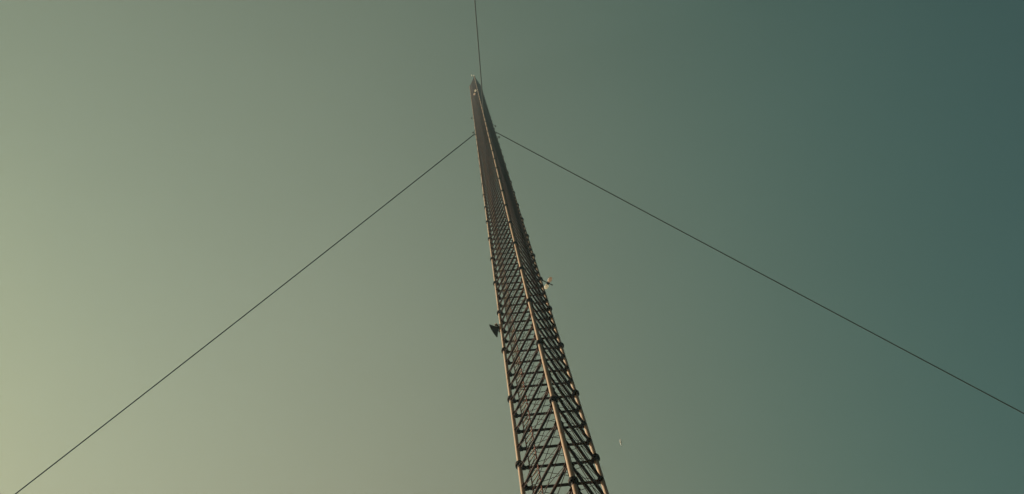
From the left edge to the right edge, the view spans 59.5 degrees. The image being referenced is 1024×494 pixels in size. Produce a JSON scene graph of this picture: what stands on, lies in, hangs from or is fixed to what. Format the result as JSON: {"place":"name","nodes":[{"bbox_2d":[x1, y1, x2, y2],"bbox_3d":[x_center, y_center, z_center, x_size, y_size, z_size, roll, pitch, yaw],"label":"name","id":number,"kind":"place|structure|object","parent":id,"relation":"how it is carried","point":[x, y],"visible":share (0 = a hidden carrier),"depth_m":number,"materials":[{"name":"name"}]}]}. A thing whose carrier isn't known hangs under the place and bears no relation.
{"place":"outdoors","nodes":[
{"label":"outdoors","id":0,"kind":"place"},
{"bbox_2d":[0,0,1023,493],"label":"sky","id":1,"kind":"structure","parent":0,"point":[167,167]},
{"label":"ground","id":2,"kind":"structure","parent":0,"visible":0},
{"bbox_2d":[15,132,475,493],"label":"guy wire","id":3,"kind":"object","parent":2,"relation":"attached to","point":[234,322],"visible":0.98,"depth_m":81.07,"materials":[{"name":"metal"}]},
{"bbox_2d":[474,0,484,116],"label":"guy wire","id":4,"kind":"object","parent":2,"relation":"attached to","point":[479,57],"visible":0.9,"depth_m":89.78,"materials":[{"name":"metal"}]},
{"bbox_2d":[469,76,608,493],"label":"lattice mast","id":5,"kind":"object","parent":2,"relation":"on","point":[489,151],"visible":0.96,"depth_m":30.44,"materials":[{"name":"metal"}]},
{"bbox_2d":[489,323,502,336],"bbox_3d":[-0.542,3.098,34.253,0.447,0.577,0.577,-32,-77,5],"label":"dish antenna","id":6,"kind":"object","parent":5,"relation":"attached to","point":[495,329],"visible":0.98,"depth_m":34.15,"materials":[{"name":"metal"}]},
{"bbox_2d":[543,277,552,288],"bbox_3d":[1.559,1.536,39.985,0.554,0.176,0.594,-30,-76,4],"label":"side antenna","id":7,"kind":"object","parent":5,"relation":"attached to","point":[546,286],"visible":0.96,"depth_m":39.96,"materials":[{"name":"metal"}]},
{"bbox_2d":[496,132,1023,413],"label":"guy wire","id":8,"kind":"object","parent":2,"relation":"attached to","point":[768,277],"visible":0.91,"depth_m":85.12,"materials":[{"name":"metal"}]}
]}

